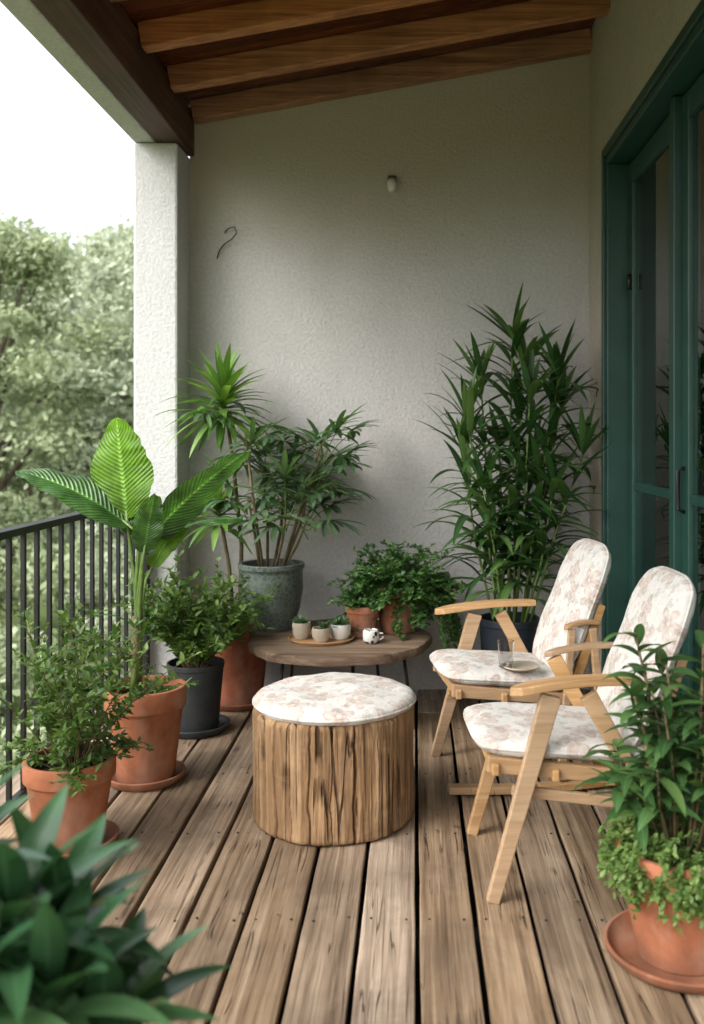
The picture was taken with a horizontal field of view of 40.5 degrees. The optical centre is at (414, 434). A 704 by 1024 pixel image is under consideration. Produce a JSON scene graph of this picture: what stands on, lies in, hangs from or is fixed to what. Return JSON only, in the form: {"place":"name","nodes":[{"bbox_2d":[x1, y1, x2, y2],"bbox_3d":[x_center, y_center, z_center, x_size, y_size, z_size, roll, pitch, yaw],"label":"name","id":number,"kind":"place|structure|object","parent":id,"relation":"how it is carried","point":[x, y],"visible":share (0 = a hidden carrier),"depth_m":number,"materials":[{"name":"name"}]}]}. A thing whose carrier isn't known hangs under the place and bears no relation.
{"place":"outdoors","nodes":[
{"label":"outdoors","id":0,"kind":"place"},
{"bbox_2d":[0,510,128,659],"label":"ground","id":1,"kind":"structure","parent":0,"point":[15,622],"depth_m":23.17,"materials":[{"name":"green plant"}]},
{"bbox_2d":[0,710,45,786],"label":"garden shrub","id":2,"kind":"object","parent":1,"relation":"on","point":[14,752],"visible":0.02,"depth_m":8.27,"materials":[{"name":"green plant"}]},
{"bbox_2d":[0,633,87,738],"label":"garden shrub","id":3,"kind":"object","parent":1,"relation":"on","point":[15,704],"visible":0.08,"depth_m":12.19,"materials":[{"name":"green plant"}]},
{"bbox_2d":[0,623,98,737],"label":"garden shrub","id":4,"kind":"object","parent":1,"relation":"on","point":[15,661],"visible":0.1,"depth_m":10.08,"materials":[{"name":"green plant"}]},
{"bbox_2d":[0,281,106,606],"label":"broadleaf tree","id":5,"kind":"object","parent":1,"relation":"on","point":[12,406],"visible":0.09,"depth_m":20.25,"materials":[{"name":"green plant"}]},
{"bbox_2d":[0,535,130,720],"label":"garden shrub","id":6,"kind":"object","parent":1,"relation":"on","point":[30,577],"visible":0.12,"depth_m":13.73,"materials":[{"name":"green plant"}]},
{"bbox_2d":[0,212,133,623],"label":"broadleaf tree","id":7,"kind":"object","parent":1,"relation":"on","point":[26,265],"visible":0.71,"depth_m":16.55,"materials":[{"name":"green plant"}]},
{"bbox_2d":[0,234,133,630],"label":"broadleaf tree","id":8,"kind":"object","parent":1,"relation":"on","point":[120,382],"visible":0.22,"depth_m":17.08,"materials":[{"name":"green plant"}]},
{"bbox_2d":[0,214,133,539],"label":"broadleaf tree","id":9,"kind":"object","parent":1,"relation":"on","point":[96,251],"visible":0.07,"depth_m":23.50,"materials":[{"name":"green plant"}]},
{"bbox_2d":[0,225,133,599],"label":"broadleaf tree","id":10,"kind":"object","parent":1,"relation":"on","point":[48,294],"visible":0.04,"depth_m":25.23,"materials":[{"name":"green plant"}]},
{"bbox_2d":[64,522,130,700],"bbox_3d":[-3.249,2.379,12.349,2.940,4.250,2.594,0,0,-17],"label":"broadleaf tree","id":11,"kind":"object","parent":1,"relation":"on","point":[87,590],"visible":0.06,"depth_m":12.19,"materials":[{"name":"green plant"}]},
{"bbox_2d":[134,143,189,674],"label":"pillar","id":12,"kind":"structure","parent":1,"relation":"on","point":[161,263],"depth_m":4.60,"materials":[{"name":"paint"}]},
{"bbox_2d":[0,0,155,142],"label":"concrete beam","id":13,"kind":"structure","parent":12,"relation":"on","point":[29,16],"depth_m":3.64,"materials":[{"name":"paint"}]},
{"bbox_2d":[30,0,193,155],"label":"wall plate","id":14,"kind":"object","parent":12,"relation":"on","point":[101,38],"depth_m":3.77,"materials":[{"name":"brown wood"}]},
{"bbox_2d":[190,54,588,700],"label":"back wall","id":15,"kind":"structure","parent":1,"relation":"on","point":[334,278],"depth_m":4.85,"materials":[{"name":"paint"}]},
{"bbox_2d":[217,227,236,258],"bbox_3d":[-0.957,-0.978,4.836,0.114,0.159,0.023,0,0,11],"label":"wall wire hook","id":16,"kind":"object","parent":15,"relation":"attached to","point":[227,241],"depth_m":4.83,"materials":[{"name":"black metal"}]},
{"bbox_2d":[387,175,396,192],"bbox_3d":[-0.117,-1.276,4.817,0.048,0.090,0.063,0,0,0],"label":"wall sensor lamp","id":17,"kind":"object","parent":15,"relation":"attached to","point":[391,184],"visible":1,"depth_m":4.79,"materials":[{"name":"white plastic"}]},
{"bbox_2d":[136,727,694,1023],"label":"balcony slab","id":18,"kind":"structure","parent":15,"relation":"attached to","point":[417,983],"depth_m":2.85,"materials":[{"name":"grey concrete"}]},
{"bbox_2d":[0,689,703,1023],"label":"wooden deck","id":19,"kind":"structure","parent":18,"relation":"on","point":[388,954],"depth_m":2.63,"materials":[{"name":"brown wood"}]},
{"bbox_2d":[0,498,149,820],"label":"metal railing","id":20,"kind":"object","parent":19,"relation":"on","point":[22,531],"visible":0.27,"depth_m":3.43,"materials":[{"name":"black metal"}]},
{"bbox_2d":[0,595,200,857],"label":"potted shrub","id":21,"kind":"object","parent":19,"relation":"on","point":[86,771],"visible":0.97,"depth_m":2.94,"materials":[{"name":"green plant"}]},
{"bbox_2d":[0,760,232,1023],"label":"potted foreground plant","id":22,"kind":"object","parent":19,"relation":"on","point":[65,958],"visible":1,"depth_m":1.29,"materials":[{"name":"green plant"}]},
{"bbox_2d":[15,417,250,791],"bbox_3d":[-1.034,0.617,3.618,0.890,1.367,0.370,0,0,8],"label":"potted banana plant","id":23,"kind":"object","parent":19,"relation":"on","point":[114,490],"visible":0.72,"depth_m":3.55,"materials":[{"name":"green plant"}]},
{"bbox_2d":[111,540,280,738],"bbox_3d":[-0.972,0.878,4.203,0.725,0.844,0.729,0,0,0],"label":"potted shrub","id":24,"kind":"object","parent":19,"relation":"on","point":[207,628],"visible":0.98,"depth_m":4.09,"materials":[{"name":"green plant"}]},
{"bbox_2d":[164,339,275,711],"bbox_3d":[-0.931,0.424,4.557,0.581,1.752,0.546,0,0,0],"label":"potted cane plant","id":25,"kind":"object","parent":19,"relation":"on","point":[244,669],"visible":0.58,"depth_m":4.49,"materials":[{"name":"green plant"}]},
{"bbox_2d":[252,672,415,845],"bbox_3d":[-0.276,1.080,3.262,0.561,0.439,0.564,0,0,0],"label":"stump stool","id":26,"kind":"object","parent":19,"relation":"on","point":[333,758],"visible":1,"depth_m":3.03,"materials":[{"name":"brown wood"}]},
{"bbox_2d":[247,619,432,685],"bbox_3d":[-0.342,1.110,4.353,0.847,0.381,0.843,0,0,0],"label":"round coffee table","id":27,"kind":"object","parent":19,"relation":"on","point":[281,648],"visible":0.73,"depth_m":4.09,"materials":[{"name":"brown wood"}]},
{"bbox_2d":[155,402,378,631],"bbox_3d":[-0.680,0.383,4.490,1.045,1.072,0.680,0,0,0],"label":"potted fan palm","id":28,"kind":"object","parent":27,"relation":"on","point":[283,607],"visible":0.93,"depth_m":4.45,"materials":[{"name":"plant"}]},
{"bbox_2d":[288,630,354,645],"bbox_3d":[-0.420,0.912,4.270,0.300,0.014,0.300,0,0,0],"label":"wooden tray","id":29,"kind":"object","parent":27,"relation":"on","point":[310,641],"visible":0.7,"depth_m":4.21,"materials":[{"name":"brown wood"}]},
{"bbox_2d":[289,615,310,639],"bbox_3d":[-0.520,0.862,4.276,0.107,0.103,0.096,0,0,0],"label":"succulent bowl","id":30,"kind":"object","parent":29,"relation":"on","point":[301,628],"visible":1,"depth_m":4.24,"materials":[{"name":"beige ceramic"}]},
{"bbox_2d":[312,620,330,641],"bbox_3d":[-0.413,0.866,4.212,0.089,0.095,0.087,0,0,-23],"label":"succulent bowl","id":31,"kind":"object","parent":29,"relation":"on","point":[321,632],"visible":1,"depth_m":4.18,"materials":[{"name":"beige ceramic"}]},
{"bbox_2d":[328,616,350,639],"bbox_3d":[-0.341,0.861,4.261,0.104,0.103,0.117,0,0,39],"label":"succulent bowl","id":32,"kind":"object","parent":29,"relation":"on","point":[340,627],"visible":0.98,"depth_m":4.24,"materials":[{"name":"white ceramic"}]},
{"bbox_2d":[327,578,397,637],"bbox_3d":[-0.220,0.785,4.365,0.295,0.268,0.314,0,0,28],"label":"potted trailing plant","id":33,"kind":"object","parent":27,"relation":"on","point":[361,618],"visible":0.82,"depth_m":4.31,"materials":[{"name":"green plant"}]},
{"bbox_2d":[363,628,383,643],"bbox_3d":[-0.189,0.889,4.203,0.086,0.060,0.072,0,0,-29],"label":"spotted mug","id":34,"kind":"object","parent":27,"relation":"on","point":[370,635],"visible":1,"depth_m":4.17,"materials":[{"name":"ceramic"}]},
{"bbox_2d":[327,539,470,648],"bbox_3d":[-0.047,0.737,4.455,0.681,0.484,0.661,0,0,-27],"label":"potted trailing plant","id":35,"kind":"object","parent":27,"relation":"on","point":[404,583],"visible":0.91,"depth_m":4.34,"materials":[{"name":"green plant"}]},
{"bbox_2d":[411,283,612,702],"bbox_3d":[0.430,0.290,4.446,0.900,2.020,0.768,0,0,0],"label":"potted bamboo palm","id":36,"kind":"object","parent":19,"relation":"on","point":[532,547],"visible":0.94,"depth_m":4.42,"materials":[{"name":"green plant"}]},
{"bbox_2d":[429,538,615,794],"bbox_3d":[0.404,0.860,3.681,0.674,0.894,0.494,0,0,-9],"label":"wooden armchair","id":37,"kind":"object","parent":19,"relation":"on","point":[573,611],"visible":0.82,"depth_m":3.56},
{"bbox_2d":[498,639,539,671],"bbox_3d":[0.390,0.808,3.500,0.140,0.100,0.140,0,0,-45],"label":"drinking glass","id":38,"kind":"object","parent":37,"relation":"on","point":[505,652],"visible":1,"depth_m":3.48,"materials":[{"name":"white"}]},
{"bbox_2d":[463,566,695,903],"bbox_3d":[0.485,0.860,2.884,0.657,0.894,0.501,0,0,-4],"label":"wooden armchair","id":39,"kind":"object","parent":19,"relation":"on","point":[526,743],"visible":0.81,"depth_m":2.70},
{"bbox_2d":[572,623,703,994],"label":"potted leafy shrub","id":40,"kind":"object","parent":19,"relation":"on","point":[651,853],"visible":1,"depth_m":2.29,"materials":[{"name":"green plant"}]},
{"bbox_2d":[589,0,703,690],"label":"side wall","id":41,"kind":"structure","parent":1,"relation":"on","point":[632,41],"depth_m":4.39,"materials":[{"name":"paint"}]},
{"bbox_2d":[118,0,595,105],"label":"timber roof","id":42,"kind":"structure","parent":41,"relation":"attached to","point":[136,11],"depth_m":4.28,"materials":[{"name":"brown wood"}]},
{"bbox_2d":[109,0,610,123],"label":"rafters","id":43,"kind":"object","parent":42,"relation":"attached to","point":[209,25],"visible":1,"depth_m":4.32,"materials":[{"name":"brown wood"}]},
{"bbox_2d":[601,0,703,820],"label":"door frame","id":44,"kind":"object","parent":41,"relation":"attached to","point":[670,108],"visible":0.59,"depth_m":3.94,"materials":[{"name":"teal wood"}]},
{"bbox_2d":[627,274,684,513],"bbox_3d":[0.965,-0.221,3.886,0.035,1.017,0.888,0,0,0],"label":"door hardware","id":45,"kind":"object","parent":44,"relation":"attached to","point":[683,467],"depth_m":3.44,"materials":[{"name":"metal"}]},
{"bbox_2d":[637,105,703,744],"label":"door glass","id":46,"kind":"object","parent":44,"relation":"in","point":[653,352],"visible":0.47,"depth_m":3.89,"materials":[{"name":"glass"}]},
{"bbox_2d":[0,2,189,417],"label":"sky","id":47,"kind":"structure","parent":0,"point":[65,164],"materials":[{"name":"white"}]}
]}

